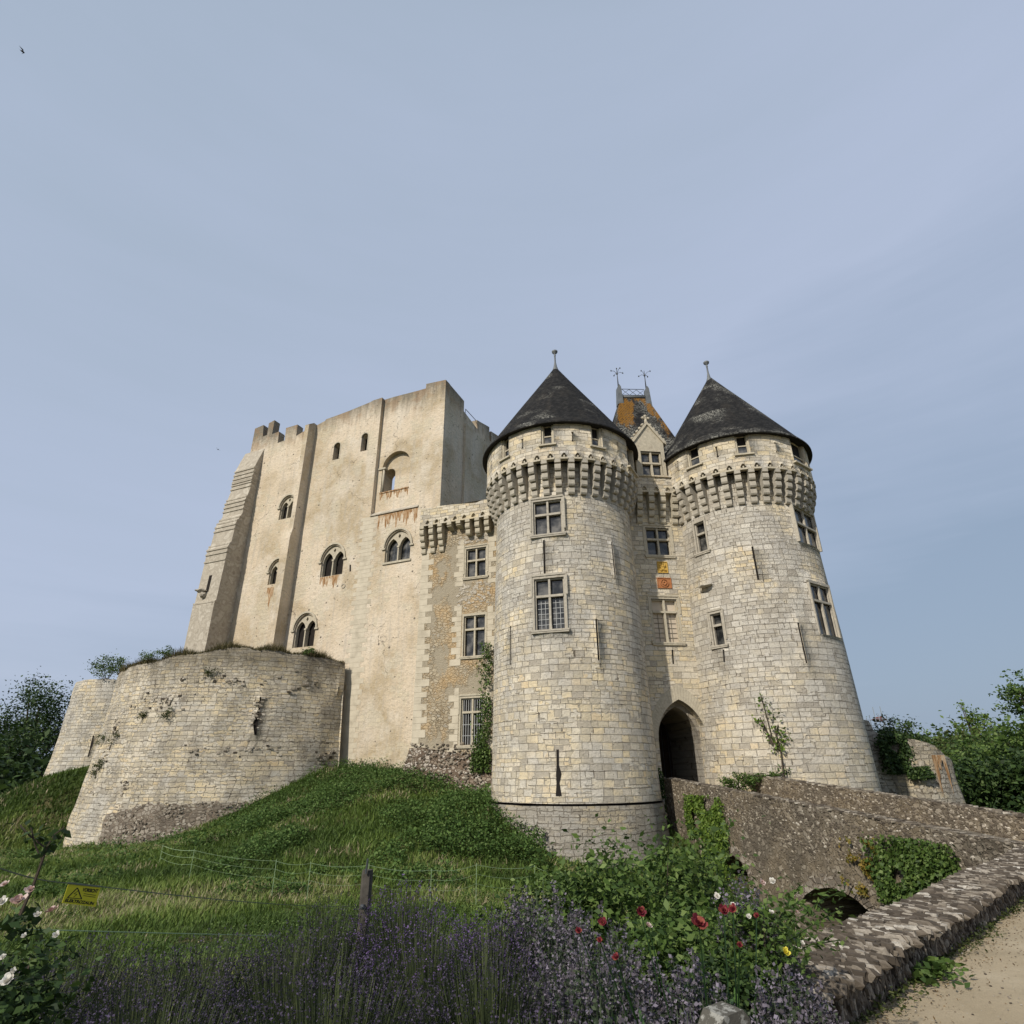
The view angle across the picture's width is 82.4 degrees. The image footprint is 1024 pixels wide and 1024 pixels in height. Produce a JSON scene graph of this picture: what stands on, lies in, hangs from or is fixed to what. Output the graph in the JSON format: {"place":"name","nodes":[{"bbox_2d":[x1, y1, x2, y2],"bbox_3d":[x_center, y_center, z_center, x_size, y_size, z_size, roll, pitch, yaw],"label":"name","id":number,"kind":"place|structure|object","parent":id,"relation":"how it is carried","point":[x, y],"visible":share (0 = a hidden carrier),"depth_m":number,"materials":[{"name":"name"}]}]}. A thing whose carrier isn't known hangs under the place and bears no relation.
{"place":"outdoors","nodes":[
{"label":"outdoors","id":0,"kind":"place"},
{"bbox_2d":[0,764,804,1023],"bbox_3d":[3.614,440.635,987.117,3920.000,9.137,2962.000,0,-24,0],"label":"ground","id":1,"kind":"structure","parent":0,"point":[47,801],"depth_m":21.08,"materials":[{"name":"green plant"}]},
{"bbox_2d":[0,719,56,790],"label":"tree","id":2,"kind":"object","parent":1,"relation":"on","point":[19,753],"visible":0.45,"depth_m":67.80,"materials":[{"name":"green plant"}]},
{"bbox_2d":[0,707,57,793],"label":"woodland","id":3,"kind":"object","parent":1,"relation":"on","point":[11,781],"visible":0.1,"depth_m":60.99,"materials":[{"name":"green plant"}]},
{"bbox_2d":[0,666,83,780],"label":"tree","id":4,"kind":"object","parent":1,"relation":"on","point":[29,702],"visible":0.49,"depth_m":76.74,"materials":[{"name":"green plant"}]},
{"bbox_2d":[0,819,102,1023],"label":"rose bush","id":5,"kind":"object","parent":1,"relation":"on","point":[20,1004],"visible":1,"depth_m":1.91,"materials":[{"name":"green plant"}]},
{"bbox_2d":[2,957,145,1023],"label":"lavender bush","id":6,"kind":"object","parent":1,"relation":"on","point":[68,992],"visible":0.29,"depth_m":3.84,"materials":[{"name":"plant"}]},
{"bbox_2d":[43,679,115,775],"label":"bastion","id":7,"kind":"object","parent":1,"relation":"on","point":[85,716],"visible":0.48,"depth_m":54.85,"materials":[{"name":"beige stone"}]},
{"bbox_2d":[85,652,132,678],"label":"shrub","id":8,"kind":"object","parent":7,"relation":"on","point":[111,670],"visible":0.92,"depth_m":56.83,"materials":[{"name":"green plant"}]},
{"bbox_2d":[14,929,189,1023],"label":"lavender bush","id":9,"kind":"object","parent":1,"relation":"on","point":[94,971],"visible":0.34,"depth_m":4.53,"materials":[{"name":"plant"}]},
{"bbox_2d":[54,947,271,1023],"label":"lavender bush","id":10,"kind":"object","parent":1,"relation":"on","point":[147,1003],"visible":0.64,"depth_m":3.76,"materials":[{"name":"plant"}]},
{"bbox_2d":[72,970,275,1023],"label":"lavender bush","id":11,"kind":"object","parent":1,"relation":"on","point":[140,1007],"visible":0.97,"depth_m":3.08,"materials":[{"name":"plant"}]},
{"bbox_2d":[99,921,305,1023],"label":"lavender bush","id":12,"kind":"object","parent":1,"relation":"on","point":[213,966],"visible":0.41,"depth_m":4.59,"materials":[{"name":"plant"}]},
{"bbox_2d":[63,647,344,847],"bbox_3d":[-22.674,16.600,40.468,21.408,13.132,8.365,-7,-25,14],"label":"bastion","id":13,"kind":"object","parent":1,"relation":"on","point":[215,745],"visible":0.7,"depth_m":38.24,"materials":[{"name":"stone"}]},
{"bbox_2d":[117,640,344,674],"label":"grass","id":14,"kind":"structure","parent":13,"relation":"on","point":[270,647],"depth_m":40.73,"materials":[{"name":"green plant"}]},
{"bbox_2d":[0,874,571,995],"bbox_3d":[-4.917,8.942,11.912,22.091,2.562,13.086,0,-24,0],"label":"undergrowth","id":15,"kind":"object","parent":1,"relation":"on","point":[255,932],"visible":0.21,"depth_m":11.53,"materials":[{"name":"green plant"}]},
{"bbox_2d":[172,919,400,1023],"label":"lavender bush","id":16,"kind":"object","parent":1,"relation":"on","point":[274,988],"visible":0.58,"depth_m":3.89,"materials":[{"name":"plant"}]},
{"bbox_2d":[0,756,576,899],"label":"undergrowth","id":17,"kind":"object","parent":1,"relation":"on","point":[318,794],"visible":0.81,"depth_m":23.56,"materials":[{"name":"green plant"}]},
{"bbox_2d":[246,890,402,1023],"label":"lavender bush","id":18,"kind":"object","parent":1,"relation":"on","point":[331,936],"visible":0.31,"depth_m":5.20,"materials":[{"name":"plant"}]},
{"bbox_2d":[183,380,497,768],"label":"keep","id":19,"kind":"structure","parent":1,"relation":"on","point":[315,543],"depth_m":49.35,"materials":[{"name":"stone"}]},
{"bbox_2d":[266,557,278,584],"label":"twin window","id":20,"kind":"structure","parent":19,"relation":"in","point":[274,570],"depth_m":51.08,"materials":[{"name":"stone"}]},
{"bbox_2d":[277,493,293,519],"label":"twin window","id":21,"kind":"structure","parent":19,"relation":"in","point":[287,505],"depth_m":53.42,"materials":[{"name":"stone"}]},
{"bbox_2d":[290,611,318,647],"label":"twin window","id":22,"kind":"structure","parent":19,"relation":"in","point":[306,627],"depth_m":47.19,"materials":[{"name":"stone"}]},
{"bbox_2d":[318,542,346,576],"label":"twin window","id":23,"kind":"structure","parent":19,"relation":"in","point":[333,560],"depth_m":48.74,"materials":[{"name":"stone"}]},
{"bbox_2d":[381,527,413,564],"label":"twin window","id":24,"kind":"structure","parent":19,"relation":"in","point":[399,544],"depth_m":46.39,"materials":[{"name":"stone"}]},
{"bbox_2d":[221,945,460,1023],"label":"lavender bush","id":25,"kind":"object","parent":1,"relation":"on","point":[317,1011],"visible":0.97,"depth_m":3.18,"materials":[{"name":"plant"}]},
{"bbox_2d":[356,859,372,955],"bbox_3d":[-1.789,5.057,6.965,0.130,1.627,0.211,0,-24,0],"label":"fence post","id":26,"kind":"object","parent":1,"relation":"on","point":[366,882],"visible":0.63,"depth_m":7.13,"materials":[{"name":"wood"}]},
{"bbox_2d":[0,928,272,935],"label":"fence tape","id":27,"kind":"object","parent":26,"relation":"attached to","point":[146,932],"visible":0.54,"depth_m":5.13,"materials":[{"name":"white plastic"}]},
{"bbox_2d":[0,868,339,906],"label":"fence wire","id":28,"kind":"object","parent":26,"relation":"attached to","point":[137,890],"visible":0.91,"depth_m":3.67,"materials":[{"name":"grey metal"}]},
{"bbox_2d":[62,884,99,906],"bbox_3d":[-2.546,2.269,3.462,0.004,0.140,0.190,-16,-28,31],"label":"warning sign","id":29,"kind":"object","parent":28,"relation":"attached to","point":[81,895],"visible":1,"depth_m":3.46,"materials":[{"name":"yellow plastic"}]},
{"bbox_2d":[159,846,613,897],"bbox_3d":[-5.867,10.365,16.796,17.926,1.237,2.460,-13,-27,27],"label":"electric netting","id":30,"kind":"object","parent":1,"relation":"on","point":[431,870],"visible":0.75,"depth_m":14.85,"materials":[{"name":"white plastic"}]},
{"bbox_2d":[331,874,469,1022],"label":"lavender bush","id":31,"kind":"object","parent":1,"relation":"on","point":[398,922],"visible":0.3,"depth_m":5.28,"materials":[{"name":"purple plant"}]},
{"bbox_2d":[331,908,526,1023],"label":"lavender bush","id":32,"kind":"object","parent":1,"relation":"on","point":[420,963],"visible":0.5,"depth_m":4.15,"materials":[{"name":"plant"}]},
{"bbox_2d":[403,499,496,793],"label":"castle wing","id":33,"kind":"structure","parent":1,"relation":"on","point":[456,622],"depth_m":33.99,"materials":[{"name":"beige stone"}]},
{"bbox_2d":[456,693,485,747],"bbox_3d":[-2.139,11.357,31.852,1.728,2.786,0.420,-9,-25,19],"label":"window","id":34,"kind":"structure","parent":33,"relation":"in","point":[469,706],"depth_m":31.99,"materials":[{"name":"stone"}]},
{"bbox_2d":[459,612,486,659],"bbox_3d":[-2.132,7.130,33.705,1.738,2.618,0.420,-9,-25,19],"label":"window","id":35,"kind":"structure","parent":33,"relation":"in","point":[474,628],"depth_m":33.79,"materials":[{"name":"stone"}]},
{"bbox_2d":[462,543,488,580],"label":"window","id":36,"kind":"structure","parent":33,"relation":"in","point":[476,567],"depth_m":35.56,"materials":[{"name":"stone"}]},
{"bbox_2d":[468,642,492,774],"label":"ivy","id":37,"kind":"object","parent":33,"relation":"attached to","point":[483,751],"visible":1,"depth_m":30.95,"materials":[{"name":"green plant"}]},
{"bbox_2d":[429,902,546,1012],"bbox_3d":[-0.168,3.705,4.580,1.036,1.146,1.021,0,-24,0],"label":"lavender bush","id":38,"kind":"object","parent":1,"relation":"on","point":[496,924],"visible":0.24,"depth_m":4.66,"materials":[{"name":"purple plant"}]},
{"bbox_2d":[392,926,593,1023],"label":"lavender bush","id":39,"kind":"object","parent":1,"relation":"on","point":[480,1011],"visible":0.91,"depth_m":3.41,"materials":[{"name":"plant"}]},
{"bbox_2d":[502,995,579,1023],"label":"lavender bush","id":40,"kind":"object","parent":1,"relation":"on","point":[527,1018],"visible":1,"depth_m":2.81,"materials":[{"name":"purple plant"}]},
{"bbox_2d":[488,879,601,1017],"bbox_3d":[0.246,3.803,4.901,0.986,1.279,0.980,0,-24,0],"label":"catmint","id":41,"kind":"object","parent":1,"relation":"on","point":[529,921],"visible":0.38,"depth_m":4.90,"materials":[{"name":"purple plant"}]},
{"bbox_2d":[461,848,648,1015],"bbox_3d":[0.567,4.707,6.701,2.505,1.620,3.329,9,-26,-21],"label":"shrub","id":42,"kind":"object","parent":1,"relation":"on","point":[584,902],"visible":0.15,"depth_m":6.39,"materials":[{"name":"green plant"}]},
{"bbox_2d":[483,350,669,867],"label":"castle tower","id":43,"kind":"structure","parent":1,"relation":"on","point":[573,749],"depth_m":26.84,"materials":[{"name":"stone"}]},
{"bbox_2d":[498,441,510,462],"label":"window","id":44,"kind":"structure","parent":43,"relation":"in","point":[506,455],"depth_m":31.26,"materials":[{"name":"stone"}]},
{"bbox_2d":[538,425,555,446],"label":"window","id":45,"kind":"structure","parent":43,"relation":"in","point":[547,435],"depth_m":30.08,"materials":[{"name":"stone"}]},
{"bbox_2d":[529,494,566,538],"bbox_3d":[1.771,0.257,28.827,1.812,2.159,0.420,-7,-25,15],"label":"window","id":46,"kind":"structure","parent":43,"relation":"in","point":[547,513],"depth_m":28.88,"materials":[{"name":"stone"}]},
{"bbox_2d":[530,572,570,634],"bbox_3d":[1.757,4.206,27.011,1.804,2.791,0.420,-8,-25,16],"label":"window","id":47,"kind":"structure","parent":43,"relation":"in","point":[549,591],"depth_m":27.06,"materials":[{"name":"stone"}]},
{"bbox_2d":[590,428,605,449],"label":"window","id":48,"kind":"structure","parent":43,"relation":"in","point":[595,434],"depth_m":30.25,"materials":[{"name":"stone"}]},
{"bbox_2d":[627,450,638,477],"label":"window","id":49,"kind":"structure","parent":43,"relation":"in","point":[629,453],"depth_m":32.31,"materials":[{"name":"stone"}]},
{"bbox_2d":[644,768,667,821],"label":"ivy","id":50,"kind":"object","parent":43,"relation":"attached to","point":[661,781],"visible":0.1,"depth_m":26.62,"materials":[{"name":"green plant"}]},
{"bbox_2d":[508,936,672,1023],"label":"catmint","id":51,"kind":"object","parent":1,"relation":"on","point":[602,1015],"visible":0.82,"depth_m":3.46,"materials":[{"name":"purple plant"}]},
{"bbox_2d":[517,901,673,1023],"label":"catmint","id":52,"kind":"object","parent":1,"relation":"on","point":[629,961],"visible":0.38,"depth_m":4.23,"materials":[{"name":"purple plant"}]},
{"bbox_2d":[507,798,793,1011],"bbox_3d":[1.581,4.530,6.674,3.091,2.291,3.415,-20,-30,37],"label":"shrub","id":53,"kind":"object","parent":1,"relation":"on","point":[696,881],"visible":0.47,"depth_m":6.42,"materials":[{"name":"green plant"}]},
{"bbox_2d":[610,367,705,818],"bbox_3d":[8.219,2.541,34.368,6.804,27.444,6.633,0,-24,0],"label":"gatehouse","id":54,"kind":"object","parent":1,"relation":"on","point":[665,611],"visible":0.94,"depth_m":31.39,"materials":[{"name":"stone"}]},
{"bbox_2d":[639,449,664,474],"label":"window","id":55,"kind":"structure","parent":54,"relation":"in","point":[650,459],"depth_m":33.85,"materials":[{"name":"stone"}]},
{"bbox_2d":[642,523,675,557],"bbox_3d":[8.045,1.638,32.326,1.728,1.986,0.420,2,-24,-6],"label":"window","id":56,"kind":"structure","parent":54,"relation":"in","point":[657,543],"depth_m":32.35,"materials":[{"name":"stone"}]},
{"bbox_2d":[659,722,673,786],"bbox_3d":[7.672,13.444,32.300,2.631,5.239,0.130,2,-24,-6],"label":"gate door","id":57,"kind":"structure","parent":54,"relation":"in","point":[664,741],"depth_m":32.41,"materials":[{"name":"metal"}]},
{"bbox_2d":[647,594,685,645],"bbox_3d":[7.995,5.646,30.541,1.773,2.655,0.420,2,-24,-6],"label":"window","id":58,"kind":"structure","parent":54,"relation":"in","point":[663,611],"depth_m":30.61,"materials":[{"name":"stone"}]},
{"bbox_2d":[618,987,698,1023],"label":"catmint","id":59,"kind":"object","parent":1,"relation":"on","point":[648,1019],"visible":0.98,"depth_m":2.98,"materials":[{"name":"purple plant"}]},
{"bbox_2d":[575,903,758,1023],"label":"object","id":60,"kind":"object","parent":1,"relation":"on","point":[698,921],"visible":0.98,"depth_m":3.42,"materials":[{"name":"green plant"}]},
{"bbox_2d":[626,947,765,1023],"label":"catmint","id":61,"kind":"object","parent":1,"relation":"on","point":[679,999],"visible":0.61,"depth_m":3.48,"materials":[{"name":"purple plant"}]},
{"bbox_2d":[596,880,808,1017],"bbox_3d":[1.668,3.985,5.021,1.971,1.314,1.947,-18,-29,34],"label":"shrub","id":62,"kind":"object","parent":1,"relation":"on","point":[665,942],"visible":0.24,"depth_m":5.00,"materials":[{"name":"green plant"}]},
{"bbox_2d":[660,938,780,1023],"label":"shrub","id":63,"kind":"object","parent":1,"relation":"on","point":[747,987],"visible":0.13,"depth_m":3.90,"materials":[{"name":"green plant"}]},
{"bbox_2d":[698,1001,750,1023],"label":"stone block","id":64,"kind":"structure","parent":1,"relation":"on","point":[721,1012],"depth_m":2.89,"materials":[{"name":"grey stone"}]},
{"bbox_2d":[640,883,833,946],"bbox_3d":[2.127,4.565,5.846,2.417,1.430,1.887,19,-30,-37],"label":"shrub","id":65,"kind":"object","parent":1,"relation":"on","point":[688,899],"depth_m":6.05,"materials":[{"name":"green plant"}]},
{"bbox_2d":[665,935,830,1018],"bbox_3d":[1.779,3.603,4.245,1.142,0.914,1.195,0,-24,0],"label":"shrub","id":66,"kind":"object","parent":1,"relation":"on","point":[749,957],"visible":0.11,"depth_m":4.28,"materials":[{"name":"green plant"}]},
{"bbox_2d":[708,870,802,999],"bbox_3d":[1.927,3.650,4.612,0.787,1.445,0.707,-16,-28,31],"label":"shrub","id":67,"kind":"object","parent":1,"relation":"on","point":[738,894],"visible":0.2,"depth_m":4.68,"materials":[{"name":"green plant"}]},
{"bbox_2d":[686,875,856,984],"bbox_3d":[1.854,3.324,3.956,1.186,1.501,2.192,0,-24,0],"label":"rose bush","id":68,"kind":"object","parent":1,"relation":"on","point":[748,918],"visible":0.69,"depth_m":4.37,"materials":[{"name":"green plant"}]},
{"bbox_2d":[664,361,881,791],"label":"castle tower","id":69,"kind":"structure","parent":1,"relation":"on","point":[762,607],"depth_m":28.63,"materials":[{"name":"stone"}]},
{"bbox_2d":[686,446,702,470],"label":"window","id":70,"kind":"structure","parent":69,"relation":"in","point":[693,456],"depth_m":32.32,"materials":[{"name":"stone"}]},
{"bbox_2d":[692,517,710,556],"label":"window","id":71,"kind":"structure","parent":69,"relation":"in","point":[699,526],"depth_m":31.24,"materials":[{"name":"stone"}]},
{"bbox_2d":[706,607,728,649],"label":"window","id":72,"kind":"structure","parent":69,"relation":"in","point":[715,617],"depth_m":28.92,"materials":[{"name":"stone"}]},
{"bbox_2d":[734,435,753,455],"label":"window","id":73,"kind":"structure","parent":69,"relation":"in","point":[742,444],"depth_m":31.15,"materials":[{"name":"stone"}]},
{"bbox_2d":[752,693,792,777],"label":"climbing vine","id":74,"kind":"object","parent":69,"relation":"attached to","point":[781,748],"visible":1,"depth_m":25.62,"materials":[{"name":"green plant"}]},
{"bbox_2d":[789,439,812,471],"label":"window","id":75,"kind":"structure","parent":69,"relation":"in","point":[798,453],"depth_m":32.01,"materials":[{"name":"stone"}]},
{"bbox_2d":[788,502,822,551],"bbox_3d":[15.339,0.816,30.660,2.533,2.159,0.276,19,-30,-37],"label":"window","id":76,"kind":"structure","parent":69,"relation":"in","point":[804,523],"depth_m":30.74,"materials":[{"name":"stone"}]},
{"bbox_2d":[806,579,841,637],"bbox_3d":[15.133,4.744,28.553,1.879,2.664,0.276,15,-28,-31],"label":"window","id":77,"kind":"structure","parent":69,"relation":"in","point":[820,595],"depth_m":28.63,"materials":[{"name":"stone"}]},
{"bbox_2d":[754,995,799,1023],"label":"catmint","id":78,"kind":"object","parent":1,"relation":"on","point":[788,1020],"visible":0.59,"depth_m":2.98,"materials":[{"name":"purple plant"}]},
{"bbox_2d":[734,956,848,1023],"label":"catmint","id":79,"kind":"object","parent":1,"relation":"on","point":[765,1007],"visible":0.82,"depth_m":3.36,"materials":[{"name":"purple plant"}]},
{"bbox_2d":[784,984,839,1023],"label":"catmint","id":80,"kind":"object","parent":1,"relation":"on","point":[808,1002],"visible":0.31,"depth_m":3.39,"materials":[{"name":"purple plant"}]},
{"bbox_2d":[794,1007,842,1023],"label":"catmint","id":81,"kind":"object","parent":1,"relation":"on","point":[824,1015],"visible":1,"depth_m":3.12,"materials":[{"name":"purple plant"}]},
{"bbox_2d":[633,846,1023,1023],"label":"wall","id":82,"kind":"structure","parent":1,"relation":"on","point":[883,949],"depth_m":6.13,"materials":[{"name":"stone"}]},
{"bbox_2d":[664,774,1023,936],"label":"stone bridge","id":83,"kind":"structure","parent":1,"relation":"on","point":[798,830],"depth_m":18.15,"materials":[{"name":"grey stone"}]},
{"bbox_2d":[682,793,732,880],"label":"ivy","id":84,"kind":"object","parent":83,"relation":"attached to","point":[695,806],"visible":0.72,"depth_m":23.01,"materials":[{"name":"green plant"}]},
{"bbox_2d":[715,771,757,790],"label":"shrub","id":85,"kind":"object","parent":83,"relation":"on","point":[739,778],"visible":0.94,"depth_m":24.75,"materials":[{"name":"green plant"}]},
{"bbox_2d":[740,772,762,789],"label":"shrub","id":86,"kind":"object","parent":83,"relation":"on","point":[756,778],"visible":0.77,"depth_m":24.80,"materials":[{"name":"green plant"}]},
{"bbox_2d":[758,764,792,780],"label":"shrub","id":87,"kind":"object","parent":83,"relation":"on","point":[771,774],"visible":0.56,"depth_m":24.82,"materials":[{"name":"green plant"}]},
{"bbox_2d":[838,836,896,899],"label":"ivy","id":88,"kind":"object","parent":83,"relation":"attached to","point":[862,864],"visible":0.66,"depth_m":15.86,"materials":[{"name":"green plant"}]},
{"bbox_2d":[860,832,960,904],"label":"ivy","id":89,"kind":"object","parent":83,"relation":"attached to","point":[921,874],"visible":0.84,"depth_m":14.44,"materials":[{"name":"green plant"}]},
{"bbox_2d":[864,720,965,803],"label":"ruined wall","id":90,"kind":"structure","parent":1,"relation":"on","point":[943,786],"depth_m":32.50,"materials":[{"name":"stone"}]},
{"bbox_2d":[873,713,920,735],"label":"shrub","id":91,"kind":"object","parent":90,"relation":"on","point":[883,730],"visible":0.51,"depth_m":34.23,"materials":[{"name":"green plant"}]},
{"bbox_2d":[874,733,930,775],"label":"ivy","id":92,"kind":"object","parent":90,"relation":"attached to","point":[890,756],"visible":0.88,"depth_m":32.80,"materials":[{"name":"green plant"}]},
{"bbox_2d":[881,714,927,737],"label":"shrub","id":93,"kind":"object","parent":90,"relation":"on","point":[902,729],"visible":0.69,"depth_m":34.24,"materials":[{"name":"green plant"}]},
{"bbox_2d":[905,766,936,780],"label":"ivy","id":94,"kind":"object","parent":90,"relation":"attached to","point":[924,773],"visible":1,"depth_m":31.94,"materials":[{"name":"green plant"}]},
{"bbox_2d":[866,710,1020,809],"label":"woodland","id":95,"kind":"object","parent":1,"relation":"on","point":[932,724],"depth_m":125.30,"materials":[{"name":"green plant"}]},
{"bbox_2d":[923,708,1014,756],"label":"tree","id":96,"kind":"object","parent":1,"relation":"on","point":[944,742],"visible":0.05,"depth_m":54.30,"materials":[{"name":"green plant"}]},
{"bbox_2d":[950,700,1001,745],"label":"tree","id":97,"kind":"object","parent":1,"relation":"on","point":[969,719],"visible":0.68,"depth_m":57.50,"materials":[{"name":"green plant"}]},
{"bbox_2d":[931,710,1023,777],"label":"tree","id":98,"kind":"object","parent":1,"relation":"on","point":[959,752],"visible":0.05,"depth_m":47.29,"materials":[{"name":"green plant"}]},
{"bbox_2d":[941,704,1023,770],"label":"tree","id":99,"kind":"object","parent":1,"relation":"on","point":[1001,738],"visible":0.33,"depth_m":42.87,"materials":[{"name":"green plant"}]},
{"bbox_2d":[950,732,1023,812],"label":"hedge","id":100,"kind":"object","parent":1,"relation":"on","point":[1000,781],"visible":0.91,"depth_m":37.53,"materials":[{"name":"green plant"}]},
{"bbox_2d":[988,669,1023,717],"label":"tree","id":101,"kind":"object","parent":1,"relation":"on","point":[1018,698],"visible":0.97,"depth_m":51.60,"materials":[{"name":"green plant"}]},
{"bbox_2d":[0,0,1023,755],"label":"sky","id":102,"kind":"structure","parent":0,"point":[221,221],"materials":[{"name":"blue"}]},
{"bbox_2d":[859,902,1023,1023],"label":"path","id":103,"kind":"structure","parent":0,"point":[974,1000],"depth_m":5.40,"materials":[{"name":"beige sand"}]},
{"bbox_2d":[845,894,1023,1023],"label":"weeds","id":104,"kind":"object","parent":103,"relation":"on","point":[990,925],"visible":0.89,"depth_m":6.34,"materials":[{"name":"green plant"}]},
{"bbox_2d":[909,956,976,988],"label":"weeds","id":105,"kind":"object","parent":103,"relation":"on","point":[939,967],"visible":0.97,"depth_m":5.73,"materials":[{"name":"green plant"}]},
{"bbox_2d":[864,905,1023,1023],"bbox_3d":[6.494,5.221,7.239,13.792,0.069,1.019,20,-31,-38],"label":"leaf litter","id":106,"kind":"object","parent":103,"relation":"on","point":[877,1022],"visible":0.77,"depth_m":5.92,"materials":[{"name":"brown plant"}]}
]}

